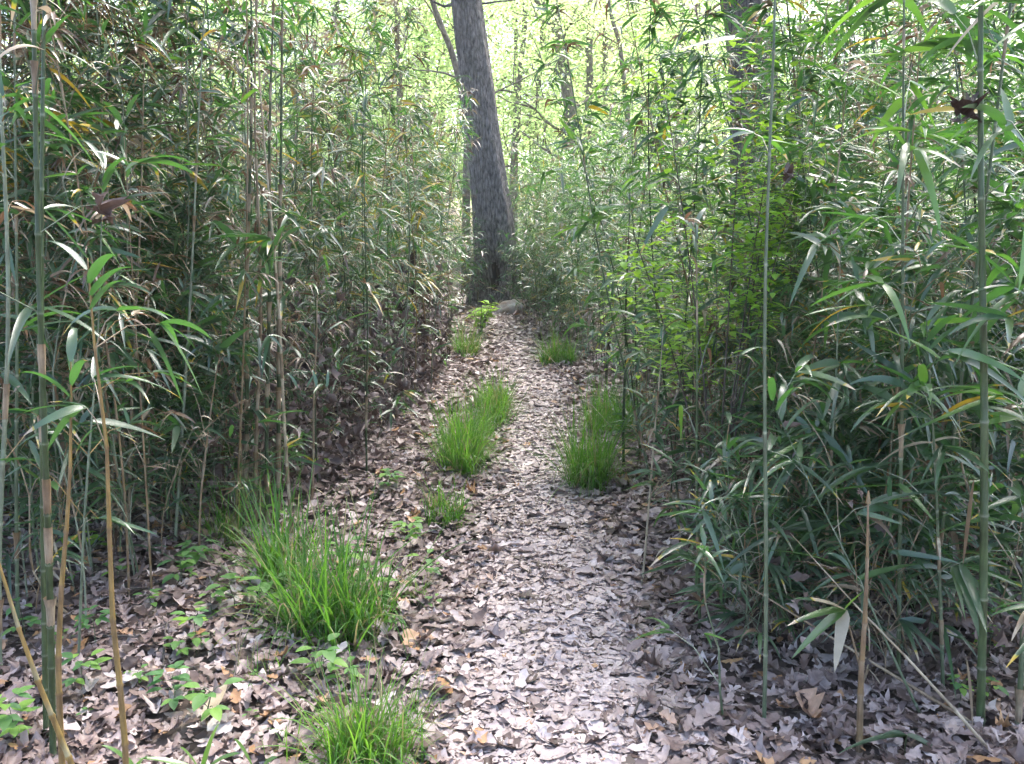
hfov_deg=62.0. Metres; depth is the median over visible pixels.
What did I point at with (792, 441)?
cane spray
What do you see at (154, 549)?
cane seedling
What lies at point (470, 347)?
grass tuft
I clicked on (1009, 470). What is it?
dry cane
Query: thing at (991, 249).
bushy cane
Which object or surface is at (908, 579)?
cane spray
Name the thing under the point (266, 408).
cane
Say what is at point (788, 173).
caught leaf
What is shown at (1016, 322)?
tall cane
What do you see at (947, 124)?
tall cane
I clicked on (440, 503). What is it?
grass tuft
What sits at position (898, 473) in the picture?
cane spray
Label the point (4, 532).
cane spray
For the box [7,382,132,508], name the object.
cane spray
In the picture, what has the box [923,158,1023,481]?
bushy cane
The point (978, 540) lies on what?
cane spray
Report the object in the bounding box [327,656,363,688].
seedling
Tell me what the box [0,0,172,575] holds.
tall cane
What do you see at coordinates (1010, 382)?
dry cane
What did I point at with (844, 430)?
cane spray
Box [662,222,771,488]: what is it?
bushy cane
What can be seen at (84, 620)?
herb
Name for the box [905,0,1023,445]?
tall cane
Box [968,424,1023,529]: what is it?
cane spray
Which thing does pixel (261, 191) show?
tall cane
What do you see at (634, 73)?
background tree
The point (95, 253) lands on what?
bushy cane
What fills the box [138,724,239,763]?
cane seedling
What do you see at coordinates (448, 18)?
background tree
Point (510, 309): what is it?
rock
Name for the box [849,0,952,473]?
tall cane
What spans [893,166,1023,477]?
bushy cane
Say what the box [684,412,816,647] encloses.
cane
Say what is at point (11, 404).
tall cane
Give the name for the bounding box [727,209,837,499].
bushy cane
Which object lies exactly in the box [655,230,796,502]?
bushy cane
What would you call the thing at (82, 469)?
dry cane
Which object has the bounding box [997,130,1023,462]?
bushy cane
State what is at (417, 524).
herb
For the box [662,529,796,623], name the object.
cane spray
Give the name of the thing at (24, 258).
tall cane
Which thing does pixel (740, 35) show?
cane
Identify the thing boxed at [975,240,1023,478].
bushy cane
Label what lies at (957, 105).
caught leaf
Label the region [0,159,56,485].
bushy cane
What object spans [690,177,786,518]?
bushy cane
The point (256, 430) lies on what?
cane
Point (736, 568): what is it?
dry cane
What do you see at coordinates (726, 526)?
cane spray
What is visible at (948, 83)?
tall cane
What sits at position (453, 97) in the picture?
background tree
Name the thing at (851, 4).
tall cane
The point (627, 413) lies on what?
bushy cane
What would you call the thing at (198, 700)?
seedling
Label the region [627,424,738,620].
cane spray
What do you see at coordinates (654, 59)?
background tree
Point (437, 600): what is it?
seedling
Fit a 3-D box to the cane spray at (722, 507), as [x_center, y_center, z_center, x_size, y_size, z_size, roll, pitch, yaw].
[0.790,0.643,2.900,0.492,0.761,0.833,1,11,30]
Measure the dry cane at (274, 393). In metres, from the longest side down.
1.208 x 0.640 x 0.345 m
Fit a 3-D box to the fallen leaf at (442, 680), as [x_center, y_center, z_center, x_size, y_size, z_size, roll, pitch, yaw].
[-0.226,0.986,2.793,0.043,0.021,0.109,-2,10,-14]
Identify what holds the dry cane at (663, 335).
on the ground
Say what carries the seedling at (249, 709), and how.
on the ground
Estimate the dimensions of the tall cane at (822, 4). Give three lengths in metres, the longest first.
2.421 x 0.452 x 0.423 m
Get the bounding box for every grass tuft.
[141,449,273,561]
[166,431,370,617]
[192,472,475,677]
[224,626,285,686]
[235,625,463,763]
[245,711,321,761]
[387,552,439,604]
[389,380,528,483]
[391,668,466,733]
[402,462,506,533]
[440,383,511,445]
[446,311,493,360]
[447,354,536,430]
[501,376,672,502]
[521,316,591,365]
[563,363,655,437]
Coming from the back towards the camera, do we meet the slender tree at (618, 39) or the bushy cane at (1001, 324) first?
the slender tree at (618, 39)
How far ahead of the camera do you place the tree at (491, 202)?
13.38 m
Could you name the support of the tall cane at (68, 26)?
on the ground
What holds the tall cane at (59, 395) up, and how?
on the ground
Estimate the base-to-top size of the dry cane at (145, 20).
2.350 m
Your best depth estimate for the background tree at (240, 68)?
42.78 m
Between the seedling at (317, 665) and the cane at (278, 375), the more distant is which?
the cane at (278, 375)
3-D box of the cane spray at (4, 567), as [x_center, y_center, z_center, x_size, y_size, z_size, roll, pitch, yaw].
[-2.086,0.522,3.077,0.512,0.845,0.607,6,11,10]
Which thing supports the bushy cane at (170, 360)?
on the ground
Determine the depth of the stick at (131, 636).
3.01 m
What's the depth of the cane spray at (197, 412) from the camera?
4.56 m
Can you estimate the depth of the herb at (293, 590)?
3.22 m
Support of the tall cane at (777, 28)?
on the ground
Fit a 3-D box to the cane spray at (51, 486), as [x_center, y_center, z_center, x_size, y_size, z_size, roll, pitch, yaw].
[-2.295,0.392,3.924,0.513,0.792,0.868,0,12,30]
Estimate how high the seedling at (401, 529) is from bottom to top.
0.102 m
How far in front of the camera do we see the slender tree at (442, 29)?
15.05 m
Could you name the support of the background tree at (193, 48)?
on the ground
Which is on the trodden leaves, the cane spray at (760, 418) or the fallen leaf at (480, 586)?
the fallen leaf at (480, 586)
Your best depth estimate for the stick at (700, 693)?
2.71 m
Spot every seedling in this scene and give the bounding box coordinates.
[2,706,40,742]
[53,520,91,542]
[76,707,93,716]
[101,558,129,582]
[102,745,146,763]
[116,544,179,564]
[124,664,148,686]
[133,588,160,612]
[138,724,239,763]
[162,632,196,655]
[175,564,196,576]
[182,677,244,730]
[193,590,226,614]
[200,631,215,651]
[205,573,257,612]
[235,739,276,763]
[242,708,260,716]
[247,571,288,605]
[248,496,286,515]
[290,633,348,679]
[305,650,336,677]
[323,536,359,560]
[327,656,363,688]
[350,575,390,601]
[355,563,396,582]
[384,475,398,491]
[384,615,404,630]
[389,521,407,538]
[425,593,441,606]
[838,730,931,754]
[856,642,873,651]
[947,674,973,707]
[972,629,1004,660]
[975,676,1008,699]
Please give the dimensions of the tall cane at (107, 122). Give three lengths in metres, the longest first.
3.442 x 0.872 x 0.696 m
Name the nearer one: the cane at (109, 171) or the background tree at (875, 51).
the cane at (109, 171)
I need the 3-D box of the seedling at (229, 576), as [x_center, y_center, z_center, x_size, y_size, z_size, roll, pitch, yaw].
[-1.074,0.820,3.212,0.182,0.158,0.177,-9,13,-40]
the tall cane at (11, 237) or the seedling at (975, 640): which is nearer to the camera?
the seedling at (975, 640)
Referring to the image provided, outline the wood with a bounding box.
[1,0,1020,245]
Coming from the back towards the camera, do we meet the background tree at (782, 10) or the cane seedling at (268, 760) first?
the background tree at (782, 10)
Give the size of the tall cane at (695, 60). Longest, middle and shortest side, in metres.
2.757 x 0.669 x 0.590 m
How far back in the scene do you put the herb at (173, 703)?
2.59 m
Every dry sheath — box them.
[853,543,857,595]
[963,479,973,562]
[966,658,972,726]
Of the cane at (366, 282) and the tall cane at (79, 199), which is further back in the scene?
the cane at (366, 282)
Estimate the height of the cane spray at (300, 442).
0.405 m
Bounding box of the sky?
[1,0,1021,233]
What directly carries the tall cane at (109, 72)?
on the ground
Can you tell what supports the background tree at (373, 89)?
on the ground
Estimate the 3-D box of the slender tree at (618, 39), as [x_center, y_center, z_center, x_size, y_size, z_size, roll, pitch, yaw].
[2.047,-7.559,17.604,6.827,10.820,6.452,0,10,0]
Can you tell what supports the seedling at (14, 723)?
on the ground
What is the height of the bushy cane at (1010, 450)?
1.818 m
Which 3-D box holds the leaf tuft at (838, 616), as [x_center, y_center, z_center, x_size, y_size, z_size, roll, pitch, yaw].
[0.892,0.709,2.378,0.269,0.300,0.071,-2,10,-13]
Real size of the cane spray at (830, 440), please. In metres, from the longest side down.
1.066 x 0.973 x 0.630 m
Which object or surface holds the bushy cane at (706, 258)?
on the ground
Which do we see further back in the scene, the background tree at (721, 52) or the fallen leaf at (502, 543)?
the background tree at (721, 52)
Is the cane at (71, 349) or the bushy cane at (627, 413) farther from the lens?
the bushy cane at (627, 413)
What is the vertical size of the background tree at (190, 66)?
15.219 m
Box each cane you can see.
[0,0,48,741]
[0,0,56,370]
[0,0,91,488]
[0,0,92,622]
[0,0,109,407]
[0,0,110,533]
[0,0,120,674]
[0,0,121,567]
[0,0,125,590]
[0,0,136,763]
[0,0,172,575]
[0,1,100,475]
[0,1,137,566]
[0,11,134,576]
[0,17,119,547]
[0,54,67,371]
[0,61,55,601]
[0,91,150,629]
[0,120,66,493]
[0,132,201,653]
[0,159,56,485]
[0,164,103,593]
[0,173,49,497]
[0,219,127,512]
[0,270,21,339]
[0,270,71,616]
[0,278,99,482]
[0,429,39,546]
[0,563,74,763]
[1,0,136,543]
[1,0,140,520]
[1,0,171,595]
[4,0,168,524]
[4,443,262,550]
[5,130,191,534]
[6,226,153,535]
[8,1,166,511]
[10,224,115,493]
[11,117,141,466]
[12,388,173,530]
[18,8,130,475]
[20,0,168,522]
[20,327,86,763]
[21,279,140,497]
[22,156,178,577]
[22,241,211,763]
[23,219,108,481]
[30,81,152,589]
[37,0,169,499]
[44,0,227,529]
[45,0,177,491]
[45,60,126,508]
[45,237,154,510]
[47,229,131,477]
[52,142,253,502]
[53,0,159,485]
[55,0,193,523]
[56,0,162,487]
[57,0,220,494]
[60,0,183,537]
[63,137,194,595]
[63,269,201,533]
[73,240,243,519]
[78,177,245,480]
[83,122,219,454]
[87,0,209,529]
[88,1,155,537]
[104,267,203,509]
[111,229,233,507]
[113,0,248,456]
[115,0,214,461]
[115,0,218,485]
[115,198,256,494]
[116,220,306,563]
[125,0,259,543]
[128,0,291,493]
[128,269,238,520]
[136,370,328,556]
[137,280,312,526]
[144,0,226,482]
[155,279,308,483]
[160,0,296,434]
[164,0,327,498]
[171,170,261,449]
[175,267,288,435]
[182,0,316,531]
[185,254,262,521]
[193,0,299,528]
[196,0,317,387]
[202,0,324,383]
[206,0,275,529]
[217,0,318,533]
[218,1,285,526]
[219,297,321,520]
[231,0,323,519]
[268,0,372,482]
[282,246,374,499]
[322,87,396,471]
[522,0,656,503]
[581,0,741,504]
[594,0,711,510]
[603,189,656,473]
[604,4,698,468]
[606,272,731,467]
[623,0,771,509]
[625,184,709,493]
[629,524,728,719]
[640,190,761,628]
[641,314,676,585]
[655,146,762,495]
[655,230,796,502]
[657,0,815,524]
[657,215,762,450]
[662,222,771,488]
[662,222,778,471]
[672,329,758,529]
[680,0,805,717]
[681,540,974,725]
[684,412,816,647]
[689,2,784,479]
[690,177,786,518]
[720,0,788,432]
[721,354,957,712]
[722,212,956,637]
[725,0,874,549]
[725,189,818,483]
[726,0,880,421]
[726,135,910,485]
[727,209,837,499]
[730,0,876,479]
[734,0,840,495]
[742,330,935,551]
[751,0,841,500]
[753,183,948,501]
[754,167,845,474]
[755,0,898,570]
[755,173,872,437]
[756,203,895,554]
[760,168,1023,647]
[760,308,899,573]
[763,167,954,570]
[763,254,834,432]
[769,312,816,613]
[775,5,987,442]
[775,371,884,691]
[778,0,897,372]
[780,212,968,580]
[791,534,992,750]
[792,213,879,460]
[801,0,996,675]
[804,195,1022,616]
[811,190,1023,603]
[812,290,1023,694]
[815,225,999,614]
[817,252,970,439]
[832,220,964,483]
[839,0,987,616]
[847,129,1014,633]
[847,196,946,394]
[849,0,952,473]
[849,199,1023,526]
[852,145,958,461]
[854,234,1016,474]
[855,0,1023,640]
[855,491,870,752]
[861,112,1019,392]
[869,0,1023,462]
[893,0,1023,731]
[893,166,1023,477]
[896,132,1023,548]
[900,217,1010,510]
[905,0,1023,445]
[905,3,1023,576]
[909,0,1023,462]
[912,0,1023,726]
[922,215,1014,474]
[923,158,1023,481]
[930,242,1023,547]
[930,275,1021,544]
[933,166,1023,473]
[935,363,1022,582]
[939,275,1023,662]
[943,0,1023,468]
[944,131,1023,431]
[945,99,1023,444]
[949,236,1023,555]
[958,153,1023,481]
[971,351,1023,549]
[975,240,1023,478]
[976,296,1023,585]
[986,139,1023,387]
[988,336,1023,524]
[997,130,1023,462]
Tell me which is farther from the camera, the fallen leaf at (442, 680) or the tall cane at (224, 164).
the tall cane at (224, 164)
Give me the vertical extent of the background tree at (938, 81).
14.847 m
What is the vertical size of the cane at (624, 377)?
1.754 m
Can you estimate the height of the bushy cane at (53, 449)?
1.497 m
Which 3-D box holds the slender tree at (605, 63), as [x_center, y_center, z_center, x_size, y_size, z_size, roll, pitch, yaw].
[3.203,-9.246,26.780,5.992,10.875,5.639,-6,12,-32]
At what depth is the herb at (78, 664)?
2.69 m
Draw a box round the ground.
[0,234,1023,763]
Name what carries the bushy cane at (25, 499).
on the ground
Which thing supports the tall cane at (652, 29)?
on the ground
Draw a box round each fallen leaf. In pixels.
[66,638,87,653]
[201,684,226,721]
[437,677,449,688]
[471,584,486,591]
[473,727,487,743]
[498,540,510,546]
[514,668,528,687]
[517,589,538,598]
[795,687,824,717]
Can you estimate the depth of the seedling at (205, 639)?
2.94 m
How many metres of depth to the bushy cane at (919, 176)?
4.01 m
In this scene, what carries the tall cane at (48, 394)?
on the ground
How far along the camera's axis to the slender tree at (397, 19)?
20.99 m
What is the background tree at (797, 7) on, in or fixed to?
on the ground
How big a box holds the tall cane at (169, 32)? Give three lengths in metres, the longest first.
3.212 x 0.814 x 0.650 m
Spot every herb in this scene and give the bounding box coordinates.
[0,685,34,742]
[2,597,40,640]
[61,649,111,697]
[68,530,112,555]
[74,605,115,642]
[145,660,191,710]
[157,551,195,583]
[170,606,208,655]
[173,539,220,563]
[278,581,313,603]
[378,468,405,488]
[392,516,424,556]
[405,549,440,586]
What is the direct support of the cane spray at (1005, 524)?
on the ground
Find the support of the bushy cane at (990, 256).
on the ground
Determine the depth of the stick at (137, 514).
4.08 m
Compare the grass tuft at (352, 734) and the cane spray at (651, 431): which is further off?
the cane spray at (651, 431)
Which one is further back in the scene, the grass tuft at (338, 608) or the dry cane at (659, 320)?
the dry cane at (659, 320)
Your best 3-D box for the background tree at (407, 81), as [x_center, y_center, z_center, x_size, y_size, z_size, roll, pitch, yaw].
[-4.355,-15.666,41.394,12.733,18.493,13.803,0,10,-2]
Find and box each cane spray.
[0,415,50,497]
[0,420,30,545]
[1,369,143,530]
[2,379,66,526]
[2,396,131,613]
[2,485,23,580]
[3,367,104,539]
[3,422,127,511]
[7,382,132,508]
[35,383,142,500]
[50,404,162,512]
[51,364,188,571]
[65,372,236,530]
[83,378,325,521]
[107,335,200,478]
[116,399,218,529]
[122,366,188,463]
[134,350,251,500]
[136,368,231,492]
[145,342,257,482]
[157,350,223,479]
[181,367,264,487]
[183,375,283,522]
[224,431,318,472]
[225,429,316,482]
[274,340,339,459]
[302,352,365,450]
[602,418,684,468]
[617,386,794,518]
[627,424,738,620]
[640,398,898,643]
[640,443,878,642]
[649,478,825,660]
[655,456,771,578]
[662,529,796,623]
[664,443,838,630]
[675,395,803,493]
[680,382,767,493]
[683,401,791,564]
[685,373,797,455]
[687,432,782,573]
[690,407,775,515]
[694,399,868,647]
[725,442,859,633]
[728,513,824,561]
[734,398,814,512]
[740,467,848,560]
[745,497,863,569]
[747,380,877,594]
[753,390,922,593]
[754,417,885,603]
[763,465,885,623]
[779,386,1021,618]
[779,413,994,660]
[786,357,905,581]
[794,444,988,695]
[813,438,1016,673]
[818,371,927,495]
[819,405,966,603]
[819,418,947,604]
[826,385,952,575]
[832,381,1021,602]
[844,407,1015,654]
[845,424,1022,584]
[863,508,1022,625]
[865,474,979,520]
[896,402,1023,496]
[904,404,979,516]
[905,507,1011,584]
[917,406,1023,555]
[963,578,1021,620]
[966,505,1022,566]
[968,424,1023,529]
[976,416,1022,527]
[988,521,1022,570]
[992,404,1022,462]
[1008,474,1023,560]
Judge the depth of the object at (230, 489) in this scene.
3.67 m
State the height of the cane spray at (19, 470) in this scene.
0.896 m
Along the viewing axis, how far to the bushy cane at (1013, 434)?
3.35 m
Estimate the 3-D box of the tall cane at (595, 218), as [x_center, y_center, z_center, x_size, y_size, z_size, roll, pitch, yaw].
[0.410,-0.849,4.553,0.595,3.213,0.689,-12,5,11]
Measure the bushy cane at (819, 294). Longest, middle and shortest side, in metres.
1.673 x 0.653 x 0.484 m
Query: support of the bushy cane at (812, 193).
on the ground
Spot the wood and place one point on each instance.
(511, 108)
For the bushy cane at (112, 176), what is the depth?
4.55 m
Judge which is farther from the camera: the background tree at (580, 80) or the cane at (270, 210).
the background tree at (580, 80)
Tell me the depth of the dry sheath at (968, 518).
2.35 m
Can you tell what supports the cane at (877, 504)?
on the ground
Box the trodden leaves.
[370,289,744,763]
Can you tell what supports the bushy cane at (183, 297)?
on the ground
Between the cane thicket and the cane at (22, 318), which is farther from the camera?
the cane thicket
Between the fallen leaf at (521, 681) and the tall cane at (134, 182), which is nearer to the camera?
the fallen leaf at (521, 681)
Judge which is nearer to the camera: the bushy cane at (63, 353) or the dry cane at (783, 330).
the dry cane at (783, 330)
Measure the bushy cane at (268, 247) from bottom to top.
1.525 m
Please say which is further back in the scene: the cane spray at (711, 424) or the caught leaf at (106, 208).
the cane spray at (711, 424)
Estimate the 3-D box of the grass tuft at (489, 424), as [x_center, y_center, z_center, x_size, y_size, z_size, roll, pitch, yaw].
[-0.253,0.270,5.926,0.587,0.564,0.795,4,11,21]
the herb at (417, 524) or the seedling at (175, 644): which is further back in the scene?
the herb at (417, 524)
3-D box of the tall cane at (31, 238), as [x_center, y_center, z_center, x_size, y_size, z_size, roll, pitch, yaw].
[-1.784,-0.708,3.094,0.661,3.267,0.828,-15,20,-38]
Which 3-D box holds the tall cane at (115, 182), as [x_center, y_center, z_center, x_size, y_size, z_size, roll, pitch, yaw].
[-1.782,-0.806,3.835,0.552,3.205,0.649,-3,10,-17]
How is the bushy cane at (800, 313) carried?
on the ground
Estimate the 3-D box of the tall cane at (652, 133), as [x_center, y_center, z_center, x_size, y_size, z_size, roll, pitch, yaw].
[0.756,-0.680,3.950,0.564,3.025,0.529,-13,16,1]
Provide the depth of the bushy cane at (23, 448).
3.31 m
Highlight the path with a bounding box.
[410,288,697,763]
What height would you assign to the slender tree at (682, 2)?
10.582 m
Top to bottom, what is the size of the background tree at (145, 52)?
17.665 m
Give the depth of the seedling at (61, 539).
3.73 m
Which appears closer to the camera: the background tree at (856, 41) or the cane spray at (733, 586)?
the cane spray at (733, 586)
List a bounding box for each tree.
[5,0,259,191]
[16,5,209,190]
[117,0,258,190]
[117,0,273,186]
[126,1,246,195]
[172,0,298,203]
[174,0,353,209]
[185,0,441,197]
[197,0,393,240]
[203,0,361,234]
[206,1,345,240]
[236,0,511,243]
[284,0,430,230]
[292,0,655,292]
[314,5,463,220]
[319,0,513,217]
[327,0,518,188]
[328,0,531,250]
[335,0,528,212]
[343,0,554,204]
[345,1,523,243]
[352,0,636,209]
[377,0,673,241]
[386,0,636,231]
[421,0,672,266]
[430,0,529,305]
[433,0,611,234]
[443,0,665,255]
[487,1,683,225]
[490,0,686,241]
[494,0,727,254]
[496,0,723,194]
[507,1,700,216]
[518,0,626,223]
[521,0,676,208]
[525,0,691,245]
[532,3,723,194]
[550,0,698,225]
[551,0,718,220]
[562,0,729,224]
[575,0,860,240]
[577,0,725,211]
[617,0,846,202]
[622,0,723,219]
[642,0,876,170]
[669,0,810,196]
[693,0,938,190]
[720,0,781,353]
[778,0,964,188]
[817,0,1023,206]
[841,0,1023,200]
[845,13,938,169]
[847,0,1021,205]
[852,1,965,188]
[936,3,1023,174]
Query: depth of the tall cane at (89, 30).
4.07 m
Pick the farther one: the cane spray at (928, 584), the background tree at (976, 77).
the background tree at (976, 77)
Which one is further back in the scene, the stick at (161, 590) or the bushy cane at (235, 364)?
the bushy cane at (235, 364)
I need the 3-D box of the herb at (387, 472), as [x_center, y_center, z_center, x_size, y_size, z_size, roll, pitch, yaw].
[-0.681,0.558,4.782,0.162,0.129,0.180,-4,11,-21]
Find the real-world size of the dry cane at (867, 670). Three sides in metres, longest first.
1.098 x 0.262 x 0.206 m
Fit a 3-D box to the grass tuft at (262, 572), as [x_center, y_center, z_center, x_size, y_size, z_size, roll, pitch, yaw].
[-0.962,0.584,3.508,0.817,0.722,0.763,-8,13,-40]
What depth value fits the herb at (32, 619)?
2.98 m
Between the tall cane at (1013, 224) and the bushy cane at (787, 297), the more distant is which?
the bushy cane at (787, 297)
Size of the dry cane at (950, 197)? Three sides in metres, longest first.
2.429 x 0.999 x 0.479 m
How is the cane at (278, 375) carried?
on the ground
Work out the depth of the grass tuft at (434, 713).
2.61 m
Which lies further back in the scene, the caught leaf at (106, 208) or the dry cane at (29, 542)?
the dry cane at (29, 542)
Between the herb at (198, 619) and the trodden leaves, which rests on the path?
the trodden leaves
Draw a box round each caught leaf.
[85,191,131,224]
[202,434,224,446]
[782,162,795,185]
[948,91,989,122]
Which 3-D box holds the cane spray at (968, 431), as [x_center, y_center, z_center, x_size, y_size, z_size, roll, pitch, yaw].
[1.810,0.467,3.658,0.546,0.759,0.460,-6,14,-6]
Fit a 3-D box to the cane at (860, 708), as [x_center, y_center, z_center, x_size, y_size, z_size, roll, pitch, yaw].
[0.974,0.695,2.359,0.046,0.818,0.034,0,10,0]
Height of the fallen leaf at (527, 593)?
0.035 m
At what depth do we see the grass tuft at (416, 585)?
3.52 m
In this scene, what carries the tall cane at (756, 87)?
on the ground
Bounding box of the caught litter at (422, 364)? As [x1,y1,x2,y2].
[4,248,1012,701]
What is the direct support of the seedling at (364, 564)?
on the ground
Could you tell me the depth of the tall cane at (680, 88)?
3.83 m
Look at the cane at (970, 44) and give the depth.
2.30 m
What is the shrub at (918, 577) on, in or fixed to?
on the ground
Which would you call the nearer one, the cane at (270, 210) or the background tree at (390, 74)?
the cane at (270, 210)
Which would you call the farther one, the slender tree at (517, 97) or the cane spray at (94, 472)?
the slender tree at (517, 97)
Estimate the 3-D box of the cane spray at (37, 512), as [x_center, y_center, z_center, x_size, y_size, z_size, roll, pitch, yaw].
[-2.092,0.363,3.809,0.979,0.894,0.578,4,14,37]
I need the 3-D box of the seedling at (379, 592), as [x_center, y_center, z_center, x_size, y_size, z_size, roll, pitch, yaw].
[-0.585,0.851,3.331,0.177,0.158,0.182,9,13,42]
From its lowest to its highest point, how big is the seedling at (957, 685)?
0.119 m
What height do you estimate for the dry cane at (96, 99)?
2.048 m
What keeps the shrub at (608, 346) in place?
on the ground
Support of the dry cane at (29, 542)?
on the ground
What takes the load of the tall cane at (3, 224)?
on the ground
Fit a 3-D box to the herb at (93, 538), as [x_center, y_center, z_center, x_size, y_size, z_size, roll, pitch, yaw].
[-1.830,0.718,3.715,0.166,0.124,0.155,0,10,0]
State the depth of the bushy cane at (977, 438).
3.54 m
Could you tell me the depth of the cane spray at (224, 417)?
4.71 m
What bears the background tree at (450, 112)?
on the ground
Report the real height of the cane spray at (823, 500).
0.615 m
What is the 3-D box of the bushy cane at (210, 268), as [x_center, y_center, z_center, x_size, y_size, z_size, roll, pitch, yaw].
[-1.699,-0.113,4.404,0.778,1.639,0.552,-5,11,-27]
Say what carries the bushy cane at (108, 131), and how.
on the ground
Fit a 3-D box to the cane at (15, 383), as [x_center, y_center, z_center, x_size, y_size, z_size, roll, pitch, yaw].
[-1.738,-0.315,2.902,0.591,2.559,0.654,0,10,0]
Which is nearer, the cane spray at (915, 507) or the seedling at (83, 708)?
the seedling at (83, 708)
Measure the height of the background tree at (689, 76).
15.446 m
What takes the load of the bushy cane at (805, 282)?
on the ground
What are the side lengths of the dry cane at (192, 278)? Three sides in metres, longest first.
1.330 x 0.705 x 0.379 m
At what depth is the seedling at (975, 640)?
2.88 m
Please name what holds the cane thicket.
on the ground
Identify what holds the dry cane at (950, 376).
on the ground
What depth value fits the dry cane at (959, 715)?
2.36 m
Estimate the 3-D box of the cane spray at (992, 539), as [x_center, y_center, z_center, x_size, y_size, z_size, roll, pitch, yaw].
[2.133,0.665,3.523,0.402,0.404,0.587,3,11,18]
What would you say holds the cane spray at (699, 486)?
on the ground
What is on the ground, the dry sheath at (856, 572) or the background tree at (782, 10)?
the background tree at (782, 10)
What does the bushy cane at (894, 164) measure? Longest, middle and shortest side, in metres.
1.921 x 0.750 x 0.556 m
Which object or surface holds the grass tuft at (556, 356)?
on the ground
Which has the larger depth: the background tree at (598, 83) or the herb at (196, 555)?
the background tree at (598, 83)
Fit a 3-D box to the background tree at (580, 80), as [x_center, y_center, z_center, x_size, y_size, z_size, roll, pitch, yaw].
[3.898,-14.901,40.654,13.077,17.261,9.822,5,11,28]
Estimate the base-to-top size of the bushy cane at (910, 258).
1.512 m
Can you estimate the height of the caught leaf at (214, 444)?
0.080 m
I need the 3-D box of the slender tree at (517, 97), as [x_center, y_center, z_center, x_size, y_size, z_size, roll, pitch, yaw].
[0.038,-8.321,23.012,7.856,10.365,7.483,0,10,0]
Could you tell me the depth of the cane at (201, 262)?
4.20 m
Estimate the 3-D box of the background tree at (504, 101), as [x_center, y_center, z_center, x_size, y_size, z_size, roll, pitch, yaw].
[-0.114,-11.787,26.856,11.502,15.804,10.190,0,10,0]
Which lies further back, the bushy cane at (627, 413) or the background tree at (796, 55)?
the background tree at (796, 55)
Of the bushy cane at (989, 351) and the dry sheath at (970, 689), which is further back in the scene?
the bushy cane at (989, 351)
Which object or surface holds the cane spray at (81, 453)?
on the ground
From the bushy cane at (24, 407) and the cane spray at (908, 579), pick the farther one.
the bushy cane at (24, 407)
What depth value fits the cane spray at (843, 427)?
3.04 m
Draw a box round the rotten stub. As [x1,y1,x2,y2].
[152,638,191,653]
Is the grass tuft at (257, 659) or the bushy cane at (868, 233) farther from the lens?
the bushy cane at (868, 233)
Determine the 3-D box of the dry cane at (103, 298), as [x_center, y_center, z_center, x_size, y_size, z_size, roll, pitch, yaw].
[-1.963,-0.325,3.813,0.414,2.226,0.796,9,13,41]
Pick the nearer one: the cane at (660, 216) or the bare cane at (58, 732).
the bare cane at (58, 732)
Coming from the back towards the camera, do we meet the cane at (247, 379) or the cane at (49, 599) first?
the cane at (247, 379)
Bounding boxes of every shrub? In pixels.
[467,300,500,331]
[596,275,624,392]
[600,11,844,561]
[647,219,738,506]
[878,425,978,584]
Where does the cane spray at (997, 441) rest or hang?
on the ground
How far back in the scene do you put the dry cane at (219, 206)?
4.52 m
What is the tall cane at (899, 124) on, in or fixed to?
on the ground
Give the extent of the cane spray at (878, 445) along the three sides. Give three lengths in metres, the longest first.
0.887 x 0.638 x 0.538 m
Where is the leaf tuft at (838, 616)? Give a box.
[788,591,863,671]
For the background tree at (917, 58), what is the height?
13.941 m
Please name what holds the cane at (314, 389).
on the ground
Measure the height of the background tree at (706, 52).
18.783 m
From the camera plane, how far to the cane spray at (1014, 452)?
4.07 m
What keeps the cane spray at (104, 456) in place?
on the ground
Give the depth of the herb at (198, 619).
2.90 m
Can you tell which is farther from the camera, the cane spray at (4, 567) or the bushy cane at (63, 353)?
the bushy cane at (63, 353)
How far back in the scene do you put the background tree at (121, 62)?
30.59 m
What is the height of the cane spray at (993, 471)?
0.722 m
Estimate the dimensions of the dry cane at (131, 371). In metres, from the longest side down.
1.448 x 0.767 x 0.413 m
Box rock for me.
[492,299,525,314]
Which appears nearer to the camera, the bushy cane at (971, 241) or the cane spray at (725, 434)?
the bushy cane at (971, 241)
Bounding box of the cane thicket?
[0,0,1023,480]
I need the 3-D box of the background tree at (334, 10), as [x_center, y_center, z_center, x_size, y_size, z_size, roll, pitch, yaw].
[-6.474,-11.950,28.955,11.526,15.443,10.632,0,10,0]
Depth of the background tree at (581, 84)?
42.82 m
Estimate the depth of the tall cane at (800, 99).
3.46 m
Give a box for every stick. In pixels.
[93,614,181,637]
[113,500,152,539]
[130,587,209,596]
[161,620,168,667]
[226,605,251,690]
[632,659,681,717]
[687,680,714,710]
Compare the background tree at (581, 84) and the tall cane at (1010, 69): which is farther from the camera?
the background tree at (581, 84)
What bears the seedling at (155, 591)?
on the ground
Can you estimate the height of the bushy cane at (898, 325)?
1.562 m
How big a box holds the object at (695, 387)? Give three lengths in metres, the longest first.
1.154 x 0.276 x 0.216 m
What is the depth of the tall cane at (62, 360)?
3.82 m
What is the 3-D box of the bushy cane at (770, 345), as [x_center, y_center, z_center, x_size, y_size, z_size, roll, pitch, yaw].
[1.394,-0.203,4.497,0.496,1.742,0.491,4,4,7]
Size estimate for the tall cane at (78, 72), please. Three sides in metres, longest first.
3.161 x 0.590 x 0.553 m

